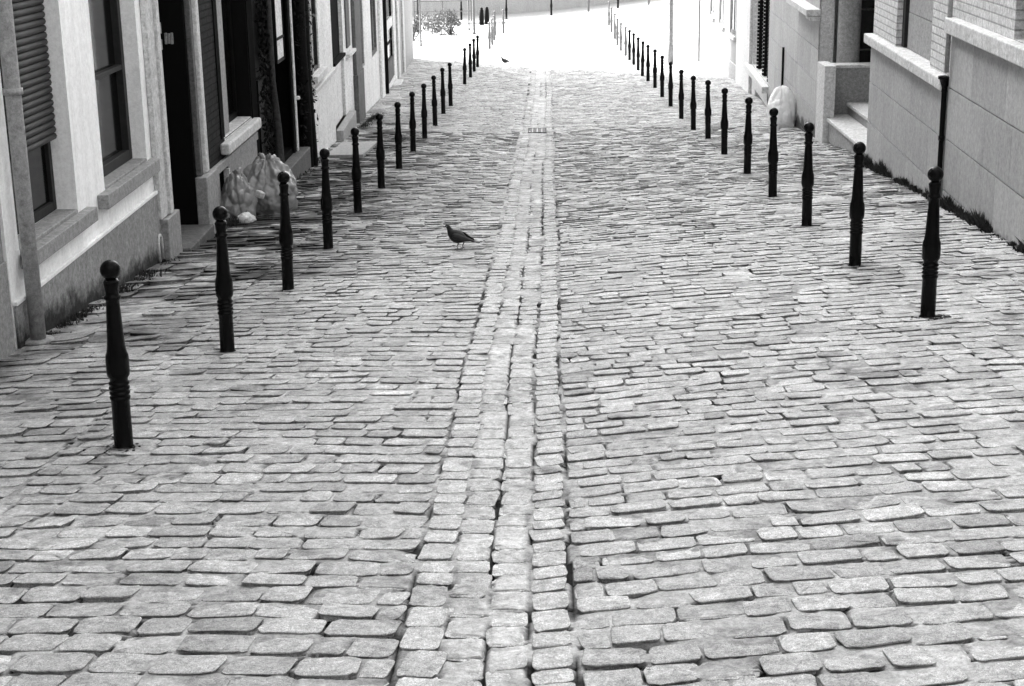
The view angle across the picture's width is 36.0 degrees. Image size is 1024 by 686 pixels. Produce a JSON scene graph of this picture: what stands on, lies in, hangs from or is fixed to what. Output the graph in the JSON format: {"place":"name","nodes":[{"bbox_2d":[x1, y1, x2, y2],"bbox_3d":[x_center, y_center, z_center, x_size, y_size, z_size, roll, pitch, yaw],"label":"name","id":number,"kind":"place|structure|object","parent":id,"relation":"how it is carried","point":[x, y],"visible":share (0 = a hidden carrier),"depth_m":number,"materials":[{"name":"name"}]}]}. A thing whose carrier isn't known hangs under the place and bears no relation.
{"place":"outdoors","nodes":[
{"label":"outdoors","id":0,"kind":"place"},
{"bbox_2d":[0,224,1023,685],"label":"road","id":1,"kind":"structure","parent":0,"point":[228,628],"depth_m":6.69,"materials":[{"name":"stone"}]},
{"bbox_2d":[83,443,140,453],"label":"soil","id":2,"kind":"structure","parent":1,"relation":"on","point":[133,447],"depth_m":7.34,"materials":[{"name":"soil"}]},
{"bbox_2d":[100,260,134,448],"bbox_3d":[-1.822,0.086,7.273,0.107,0.962,0.107,0,16,1],"label":"bollard","id":3,"kind":"object","parent":1,"relation":"on","point":[117,364],"visible":0.99,"depth_m":7.23,"materials":[{"name":"black metal"}]},
{"bbox_2d":[212,206,235,351],"bbox_3d":[-1.734,-0.350,9.485,0.107,0.962,0.107,0,16,1],"label":"bollard","id":4,"kind":"object","parent":1,"relation":"on","point":[224,286],"visible":0.97,"depth_m":9.44,"materials":[{"name":"black metal"}]},
{"bbox_2d":[277,171,294,291],"bbox_3d":[-1.687,-0.804,11.758,0.107,0.962,0.107,0,16,1],"label":"bollard","id":5,"kind":"object","parent":1,"relation":"on","point":[285,236],"visible":0.98,"depth_m":11.72,"materials":[{"name":"black metal"}]},
{"bbox_2d":[848,142,865,266],"bbox_3d":[2.473,-0.963,11.287,0.107,0.962,0.107,-1,16,1],"label":"bollard","id":6,"kind":"object","parent":1,"relation":"on","point":[857,210],"visible":0.98,"depth_m":11.25,"materials":[{"name":"black metal"}]},
{"bbox_2d":[910,314,951,320],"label":"soil","id":7,"kind":"structure","parent":1,"relation":"on","point":[943,315],"depth_m":9.29,"materials":[{"name":"soil"}]},
{"bbox_2d":[919,166,943,317],"bbox_3d":[2.463,-0.560,9.250,0.107,0.962,0.107,-1,16,1],"label":"bollard","id":8,"kind":"object","parent":1,"relation":"on","point":[931,248],"visible":0.99,"depth_m":9.21,"materials":[{"name":"black metal"}]},
{"bbox_2d":[412,0,691,27],"bbox_3d":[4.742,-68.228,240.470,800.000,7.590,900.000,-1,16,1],"label":"ground","id":9,"kind":"structure","parent":0,"point":[569,11],"depth_m":67.61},
{"bbox_2d":[0,231,15,359],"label":"house","id":10,"kind":"structure","parent":9,"relation":"on","point":[7,343],"depth_m":9.77,"materials":[{"name":"paint"}]},
{"bbox_2d":[0,350,80,400],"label":"road bed","id":11,"kind":"object","parent":9,"relation":"on","point":[10,397],"visible":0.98,"depth_m":9.26,"materials":[{"name":"grey stone"}]},
{"bbox_2d":[0,0,182,348],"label":"house","id":12,"kind":"structure","parent":9,"relation":"on","point":[86,191],"depth_m":11.37,"materials":[{"name":"white paint"}]},
{"bbox_2d":[10,142,56,234],"bbox_3d":[-3.335,-2.028,10.377,0.036,2.594,1.324,-1,16,1],"label":"window","id":13,"kind":"structure","parent":12,"relation":"in","point":[39,159],"depth_m":11.10,"materials":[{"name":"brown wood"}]},
{"bbox_2d":[88,0,132,176],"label":"window","id":14,"kind":"structure","parent":12,"relation":"in","point":[105,16],"depth_m":12.89,"materials":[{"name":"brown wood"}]},
{"bbox_2d":[158,0,261,251],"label":"house","id":15,"kind":"structure","parent":9,"relation":"on","point":[214,124],"depth_m":15.32,"materials":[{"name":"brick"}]},
{"bbox_2d":[221,0,237,122],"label":"window","id":16,"kind":"structure","parent":15,"relation":"in","point":[225,4],"depth_m":17.79,"materials":[{"name":"black glass"}]},
{"bbox_2d":[247,0,310,178],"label":"house","id":17,"kind":"structure","parent":9,"relation":"on","point":[297,157],"depth_m":20.67,"materials":[{"name":"stone"}]},
{"bbox_2d":[252,0,284,163],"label":"climbing plant","id":18,"kind":"object","parent":17,"relation":"attached to","point":[271,82],"visible":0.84,"depth_m":18.63,"materials":[{"name":"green plant"}]},
{"bbox_2d":[251,0,285,154],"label":"shop window","id":19,"kind":"structure","parent":17,"relation":"in","point":[277,5],"depth_m":20.06,"materials":[{"name":"black paint"}]},
{"bbox_2d":[292,0,318,166],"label":"climbing plant","id":20,"kind":"object","parent":17,"relation":"attached to","point":[302,42],"visible":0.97,"depth_m":21.43,"materials":[{"name":"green plant"}]},
{"bbox_2d":[308,0,356,155],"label":"house","id":21,"kind":"structure","parent":9,"relation":"on","point":[336,121],"depth_m":24.81,"materials":[{"name":"white paint"}]},
{"bbox_2d":[308,0,313,73],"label":"window frame","id":22,"kind":"structure","parent":21,"relation":"in","point":[311,39],"depth_m":22.37,"materials":[{"name":"wood"}]},
{"bbox_2d":[311,0,317,71],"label":"window","id":23,"kind":"structure","parent":21,"relation":"in","point":[314,34],"depth_m":23.22,"materials":[{"name":"black glass"}]},
{"bbox_2d":[330,0,339,59],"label":"window","id":24,"kind":"structure","parent":21,"relation":"in","point":[333,3],"depth_m":26.29,"materials":[{"name":"glass"}]},
{"bbox_2d":[333,61,342,125],"bbox_3d":[-2.960,-4.200,26.335,0.065,1.040,1.761,-1,16,0],"label":"door base","id":25,"kind":"structure","parent":21,"relation":"in","point":[338,98],"depth_m":26.57,"materials":[{"name":"white paint"}]},
{"bbox_2d":[328,141,376,157],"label":"stone slab","id":26,"kind":"structure","parent":9,"relation":"on","point":[343,150],"depth_m":23.76,"materials":[{"name":"stone"}]},
{"bbox_2d":[350,127,361,212],"bbox_3d":[-1.633,-1.783,16.546,0.107,0.962,0.107,0,16,1],"label":"bollard","id":27,"kind":"object","parent":9,"relation":"on","point":[356,173],"visible":0.98,"depth_m":16.51,"materials":[{"name":"black metal"}]},
{"bbox_2d":[343,0,388,122],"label":"house","id":28,"kind":"structure","parent":9,"relation":"on","point":[366,42],"depth_m":31.42,"materials":[{"name":"white paint"}]},
{"bbox_2d":[360,0,363,65],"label":"window","id":29,"kind":"structure","parent":28,"relation":"in","point":[360,0],"depth_m":31.02,"materials":[{"name":"grey glass"}]},
{"bbox_2d":[370,0,376,56],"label":"window","id":30,"kind":"structure","parent":28,"relation":"in","point":[372,2],"depth_m":33.84,"materials":[{"name":"glass"}]},
{"bbox_2d":[375,113,384,188],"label":"bollard","id":31,"kind":"object","parent":9,"relation":"on","point":[380,154],"visible":0.96,"depth_m":18.81,"materials":[{"name":"black metal"}]},
{"bbox_2d":[386,0,402,88],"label":"house","id":32,"kind":"structure","parent":9,"relation":"on","point":[391,41],"depth_m":39.55,"materials":[{"name":"white paint"}]},
{"bbox_2d":[386,0,392,60],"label":"window","id":33,"kind":"structure","parent":32,"relation":"in","point":[388,2],"depth_m":39.20,"materials":[{"name":"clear glass"}]},
{"bbox_2d":[394,102,401,168],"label":"bollard","id":34,"kind":"object","parent":9,"relation":"on","point":[398,137],"visible":0.98,"depth_m":21.11,"materials":[{"name":"black metal"}]},
{"bbox_2d":[395,0,413,78],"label":"house","id":35,"kind":"structure","parent":9,"relation":"on","point":[404,32],"depth_m":43.24,"materials":[{"name":"paint"}]},
{"bbox_2d":[409,92,415,151],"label":"bollard","id":36,"kind":"object","parent":9,"relation":"on","point":[412,124],"visible":0.98,"depth_m":23.52,"materials":[{"name":"black metal"}]},
{"bbox_2d":[416,0,419,32],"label":"tree","id":37,"kind":"object","parent":9,"relation":"on","point":[417,11],"visible":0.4,"depth_m":60.70,"materials":[{"name":"grey plant"}]},
{"bbox_2d":[413,14,431,40],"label":"bush","id":38,"kind":"object","parent":9,"relation":"on","point":[415,26],"visible":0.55,"depth_m":56.52,"materials":[{"name":"grey plant"}]},
{"bbox_2d":[421,83,427,137],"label":"bollard","id":39,"kind":"object","parent":9,"relation":"on","point":[424,114],"visible":0.98,"depth_m":25.68,"materials":[{"name":"black metal"}]},
{"bbox_2d":[431,75,437,125],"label":"bollard","id":40,"kind":"object","parent":9,"relation":"on","point":[434,105],"visible":0.98,"depth_m":28.16,"materials":[{"name":"black metal"}]},
{"bbox_2d":[421,8,452,32],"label":"bush","id":41,"kind":"object","parent":9,"relation":"on","point":[441,11],"visible":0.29,"depth_m":61.32,"materials":[{"name":"grey plant"}]},
{"bbox_2d":[413,0,471,21],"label":"railing","id":42,"kind":"object","parent":9,"relation":"on","point":[442,1],"visible":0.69,"depth_m":65.13,"materials":[{"name":"grey metal"}]},
{"bbox_2d":[440,68,445,113],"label":"bollard","id":43,"kind":"object","parent":9,"relation":"on","point":[442,94],"visible":0.98,"depth_m":30.77,"materials":[{"name":"black metal"}]},
{"bbox_2d":[425,9,461,34],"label":"bush","id":44,"kind":"object","parent":9,"relation":"on","point":[450,21],"visible":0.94,"depth_m":59.25,"materials":[{"name":"grey plant"}]},
{"bbox_2d":[447,62,452,105],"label":"bollard","id":45,"kind":"object","parent":9,"relation":"on","point":[450,90],"visible":0.98,"depth_m":32.71,"materials":[{"name":"black metal"}]},
{"bbox_2d":[463,48,466,83],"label":"bollard","id":46,"kind":"object","parent":9,"relation":"on","point":[464,66],"visible":1,"depth_m":38.89,"materials":[{"name":"black metal"}]},
{"bbox_2d":[468,43,471,77],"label":"bollard","id":47,"kind":"object","parent":9,"relation":"on","point":[470,62],"visible":0.98,"depth_m":41.15,"materials":[{"name":"black metal"}]},
{"bbox_2d":[472,39,475,71],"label":"bollard","id":48,"kind":"object","parent":9,"relation":"on","point":[474,59],"visible":0.98,"depth_m":43.38,"materials":[{"name":"black metal"}]},
{"bbox_2d":[476,35,478,66],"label":"bollard","id":49,"kind":"object","parent":9,"relation":"on","point":[477,50],"visible":0.97,"depth_m":45.05,"materials":[{"name":"black metal"}]},
{"bbox_2d":[479,7,483,24],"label":"waste bin","id":50,"kind":"object","parent":9,"relation":"on","point":[481,16],"visible":1,"depth_m":64.31,"materials":[{"name":"black paint"}]},
{"bbox_2d":[395,173,575,685],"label":"gutter","id":51,"kind":"object","parent":9,"relation":"on","point":[422,663],"visible":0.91,"depth_m":6.28,"materials":[{"name":"grey stone"}]},
{"bbox_2d":[484,7,488,23],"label":"waste bin","id":52,"kind":"object","parent":9,"relation":"on","point":[486,17],"visible":0.97,"depth_m":64.68,"materials":[{"name":"black paint"}]},
{"bbox_2d":[488,22,490,48],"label":"bollard","id":53,"kind":"object","parent":9,"relation":"on","point":[489,40],"visible":0.98,"depth_m":52.57,"materials":[{"name":"grey metal"}]},
{"bbox_2d":[490,19,493,44],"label":"bollard","id":54,"kind":"object","parent":9,"relation":"on","point":[492,33],"visible":0.97,"depth_m":54.35,"materials":[{"name":"grey metal"}]},
{"bbox_2d":[493,15,495,40],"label":"bollard","id":55,"kind":"object","parent":9,"relation":"on","point":[494,31],"visible":0.86,"depth_m":56.48,"materials":[{"name":"grey metal"}]},
{"bbox_2d":[502,9,504,33],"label":"bollard","id":56,"kind":"object","parent":9,"relation":"on","point":[503,26],"visible":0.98,"depth_m":59.58,"materials":[{"name":"grey metal"}]},
{"bbox_2d":[16,146,1023,351],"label":"road bed","id":57,"kind":"object","parent":9,"relation":"on","point":[132,313],"visible":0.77,"depth_m":12.90,"materials":[{"name":"grey stone"}]},
{"bbox_2d":[46,258,179,334],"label":"weeds","id":58,"kind":"object","parent":57,"relation":"on","point":[81,315],"visible":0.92,"depth_m":11.47,"materials":[{"name":"grey plant"}]},
{"bbox_2d":[412,0,635,15],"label":"boundary wall","id":59,"kind":"structure","parent":9,"relation":"on","point":[515,6],"depth_m":70.12,"materials":[{"name":"white paint"}]},
{"bbox_2d":[513,23,553,173],"bbox_3d":[0.760,-7.452,41.657,0.573,1.867,44.114,-1,16,1],"label":"gutter","id":60,"kind":"object","parent":9,"relation":"on","point":[518,166],"visible":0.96,"depth_m":31.00,"materials":[{"name":"grey stone"}]},
{"bbox_2d":[528,128,545,132],"bbox_3d":[0.439,-3.673,27.413,0.320,0.066,0.900,-1,13,1],"label":"drain grate","id":61,"kind":"object","parent":60,"relation":"in","point":[537,130],"visible":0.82,"depth_m":27.34,"materials":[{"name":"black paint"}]},
{"bbox_2d":[422,0,691,24],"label":"kerb","id":62,"kind":"structure","parent":9,"relation":"on","point":[594,13],"depth_m":64.80,"materials":[{"name":"stone"}]},
{"bbox_2d":[318,78,822,163],"bbox_3d":[1.121,-4.636,30.911,8.340,1.286,18.018,-1,16,1],"label":"road bed","id":63,"kind":"object","parent":9,"relation":"on","point":[541,151],"visible":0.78,"depth_m":28.76,"materials":[{"name":"grey stone"}]},
{"bbox_2d":[608,1,609,25],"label":"bollard","id":64,"kind":"object","parent":9,"relation":"on","point":[608,13],"visible":0.95,"depth_m":59.39,"materials":[{"name":"grey metal"}]},
{"bbox_2d":[610,7,612,31],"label":"bollard","id":65,"kind":"object","parent":9,"relation":"on","point":[611,22],"visible":1,"depth_m":57.22,"materials":[{"name":"grey metal"}]},
{"bbox_2d":[613,13,615,38],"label":"bollard","id":66,"kind":"object","parent":9,"relation":"on","point":[614,28],"visible":0.92,"depth_m":55.00,"materials":[{"name":"grey metal"}]},
{"bbox_2d":[616,18,618,45],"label":"bollard","id":67,"kind":"object","parent":9,"relation":"on","point":[617,34],"visible":0.98,"depth_m":52.90,"materials":[{"name":"grey metal"}]},
{"bbox_2d":[619,22,621,50],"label":"bollard","id":68,"kind":"object","parent":9,"relation":"on","point":[620,40],"visible":0.99,"depth_m":50.78,"materials":[{"name":"grey metal"}]},
{"bbox_2d":[624,26,626,55],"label":"bollard","id":69,"kind":"object","parent":9,"relation":"on","point":[625,43],"visible":0.99,"depth_m":48.55,"materials":[{"name":"grey metal"}]},
{"bbox_2d":[628,30,630,60],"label":"bollard","id":70,"kind":"object","parent":9,"relation":"on","point":[629,45],"visible":0.96,"depth_m":46.67,"materials":[{"name":"black metal"}]},
{"bbox_2d":[632,33,635,64],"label":"bollard","id":71,"kind":"object","parent":9,"relation":"on","point":[633,50],"visible":0.98,"depth_m":44.87,"materials":[{"name":"black metal"}]},
{"bbox_2d":[636,37,639,70],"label":"bollard","id":72,"kind":"object","parent":9,"relation":"on","point":[638,56],"visible":0.97,"depth_m":42.73,"materials":[{"name":"black metal"}]},
{"bbox_2d":[641,41,644,75],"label":"bollard","id":73,"kind":"object","parent":9,"relation":"on","point":[642,59],"visible":0.98,"depth_m":40.71,"materials":[{"name":"black metal"}]},
{"bbox_2d":[646,45,649,80],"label":"bollard","id":74,"kind":"object","parent":9,"relation":"on","point":[648,66],"visible":0.98,"depth_m":38.97,"materials":[{"name":"black metal"}]},
{"bbox_2d":[653,49,656,87],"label":"bollard","id":75,"kind":"object","parent":9,"relation":"on","point":[654,70],"visible":0.98,"depth_m":36.81,"materials":[{"name":"black metal"}]},
{"bbox_2d":[660,55,664,96],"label":"bollard","id":76,"kind":"object","parent":9,"relation":"on","point":[662,78],"visible":0.98,"depth_m":34.16,"materials":[{"name":"black metal"}]},
{"bbox_2d":[668,62,672,106],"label":"bollard","id":77,"kind":"object","parent":9,"relation":"on","point":[670,93],"visible":0.99,"depth_m":31.62,"materials":[{"name":"black metal"}]},
{"bbox_2d":[678,69,683,118],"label":"bollard","id":78,"kind":"object","parent":9,"relation":"on","point":[681,100],"visible":0.98,"depth_m":28.70,"materials":[{"name":"black metal"}]},
{"bbox_2d":[690,75,696,129],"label":"bollard","id":79,"kind":"object","parent":9,"relation":"on","point":[693,105],"visible":0.98,"depth_m":25.94,"materials":[{"name":"black metal"}]},
{"bbox_2d":[704,80,710,138],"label":"bollard","id":80,"kind":"object","parent":9,"relation":"on","point":[707,112],"visible":0.97,"depth_m":24.09,"materials":[{"name":"black metal"}]},
{"bbox_2d":[689,0,736,80],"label":"house","id":81,"kind":"structure","parent":9,"relation":"on","point":[713,30],"depth_m":42.54,"materials":[{"name":"paint"}]},
{"bbox_2d":[711,0,714,15],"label":"window","id":82,"kind":"structure","parent":81,"relation":"in","point":[712,1],"depth_m":43.42,"materials":[{"name":"glass"}]},
{"bbox_2d":[720,0,724,24],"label":"window","id":83,"kind":"structure","parent":81,"relation":"in","point":[722,2],"depth_m":41.52,"materials":[{"name":"glass"}]},
{"bbox_2d":[731,0,735,34],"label":"window","id":84,"kind":"structure","parent":81,"relation":"in","point":[733,2],"depth_m":39.46,"materials":[{"name":"glass"}]},
{"bbox_2d":[720,88,727,154],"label":"bollard","id":85,"kind":"object","parent":9,"relation":"on","point":[724,129],"visible":0.98,"depth_m":21.20,"materials":[{"name":"black metal"}]},
{"bbox_2d":[743,97,752,173],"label":"bollard","id":86,"kind":"object","parent":9,"relation":"on","point":[747,139],"visible":0.98,"depth_m":18.38,"materials":[{"name":"black metal"}]},
{"bbox_2d":[767,108,777,196],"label":"bollard","id":87,"kind":"object","parent":9,"relation":"on","point":[772,165],"visible":0.95,"depth_m":15.78,"materials":[{"name":"black metal"}]},
{"bbox_2d":[735,0,873,137],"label":"house","id":88,"kind":"structure","parent":9,"relation":"on","point":[790,44],"depth_m":27.39,"materials":[{"name":"paint"}]},
{"bbox_2d":[815,0,874,155],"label":"entrance porch","id":89,"kind":"object","parent":9,"relation":"on","point":[842,100],"visible":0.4,"depth_m":22.64,"materials":[{"name":"stone"}]},
{"bbox_2d":[859,0,874,61],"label":"panelled door","id":90,"kind":"structure","parent":89,"relation":"in","point":[867,16],"depth_m":23.72,"materials":[{"name":"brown wood"}]},
{"bbox_2d":[864,0,956,199],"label":"house","id":91,"kind":"structure","parent":9,"relation":"on","point":[905,40],"depth_m":16.35,"materials":[{"name":"white brick"}]},
{"bbox_2d":[901,0,909,46],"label":"window frame","id":92,"kind":"structure","parent":91,"relation":"in","point":[906,5],"depth_m":16.81,"materials":[{"name":"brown wood"}]},
{"bbox_2d":[937,0,1023,244],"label":"house","id":93,"kind":"structure","parent":9,"relation":"on","point":[983,80],"depth_m":12.73,"materials":[{"name":"white brick"}]},
{"bbox_2d":[158,125,967,263],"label":"road","id":94,"kind":"structure","parent":0,"point":[442,145],"depth_m":17.19,"materials":[{"name":"stone"}]},
{"bbox_2d":[221,167,257,220],"bbox_3d":[-2.868,-1.543,16.417,0.402,0.565,0.570,-1,16,1],"label":"rubbish bag","id":95,"kind":"object","parent":94,"relation":"on","point":[238,196],"visible":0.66,"depth_m":16.25,"materials":[{"name":"grey plastic"}]},
{"bbox_2d":[237,212,255,222],"bbox_3d":[-2.741,-1.302,16.272,0.201,0.112,0.202,-1,16,1],"label":"crumpled paper","id":96,"kind":"object","parent":94,"relation":"on","point":[247,217],"visible":0.97,"depth_m":16.21,"materials":[{"name":"paper"}]},
{"bbox_2d":[255,190,264,198],"bbox_3d":[-2.736,-1.467,16.538,0.302,0.272,0.166,-1,16,1],"label":"rubble","id":97,"kind":"object","parent":94,"relation":"on","point":[260,194],"visible":0.33,"depth_m":16.51,"materials":[{"name":"stone"}]},
{"bbox_2d":[243,152,297,214],"bbox_3d":[-2.637,-1.729,17.011,0.629,0.664,0.814,-1,16,1],"label":"rubbish bag","id":98,"kind":"object","parent":94,"relation":"on","point":[262,171],"visible":0.7,"depth_m":16.77,"materials":[{"name":"grey plastic"}]},
{"bbox_2d":[319,148,332,248],"bbox_3d":[-1.636,-1.238,13.895,0.107,0.962,0.107,0,16,1],"label":"bollard","id":99,"kind":"object","parent":94,"relation":"on","point":[326,201],"visible":0.98,"depth_m":13.86,"materials":[{"name":"black metal"}]},
{"bbox_2d":[444,224,479,249],"bbox_3d":[-0.435,-0.921,13.630,0.323,0.215,0.146,1,16,8],"label":"pigeon","id":100,"kind":"object","parent":94,"relation":"on","point":[457,236],"visible":1,"depth_m":13.60,"materials":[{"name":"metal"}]},
{"bbox_2d":[766,85,795,127],"bbox_3d":[4.490,-3.940,26.221,0.523,0.717,0.613,-1,16,1],"label":"rubbish bag","id":101,"kind":"object","parent":94,"relation":"on","point":[782,100],"visible":0.86,"depth_m":26.02,"materials":[{"name":"white plastic"}]},
{"bbox_2d":[801,122,813,225],"bbox_3d":[2.535,-1.413,13.504,0.107,0.962,0.107,-1,17,2],"label":"bollard","id":102,"kind":"object","parent":94,"relation":"on","point":[807,180],"visible":0.98,"depth_m":13.46,"materials":[{"name":"black metal"}]},
{"bbox_2d":[853,155,1023,253],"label":"weeds","id":103,"kind":"object","parent":94,"relation":"on","point":[949,206],"visible":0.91,"depth_m":13.88,"materials":[{"name":"grey plant"}]},
{"bbox_2d":[357,6,768,132],"bbox_3d":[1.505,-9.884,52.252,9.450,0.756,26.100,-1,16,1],"label":"cobblestone street","id":104,"kind":"structure","parent":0,"point":[591,17],"depth_m":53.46,"materials":[{"name":"grey stone"}]},
{"bbox_2d":[225,112,385,228],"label":"weeds","id":105,"kind":"object","parent":104,"relation":"on","point":[230,224],"visible":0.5,"depth_m":20.57,"materials":[{"name":"plant"}]},
{"bbox_2d":[419,0,421,45],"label":"pole","id":106,"kind":"object","parent":104,"relation":"on","point":[420,23],"visible":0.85,"depth_m":54.04,"materials":[{"name":"grey metal"}]},
{"bbox_2d":[472,0,475,33],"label":"pole","id":107,"kind":"object","parent":104,"relation":"on","point":[473,6],"visible":0.98,"depth_m":59.41,"materials":[{"name":"grey metal"}]},
{"bbox_2d":[668,0,673,62],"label":"lamp post","id":108,"kind":"object","parent":104,"relation":"on","point":[670,52],"visible":0.82,"depth_m":45.33,"materials":[{"name":"metal"}]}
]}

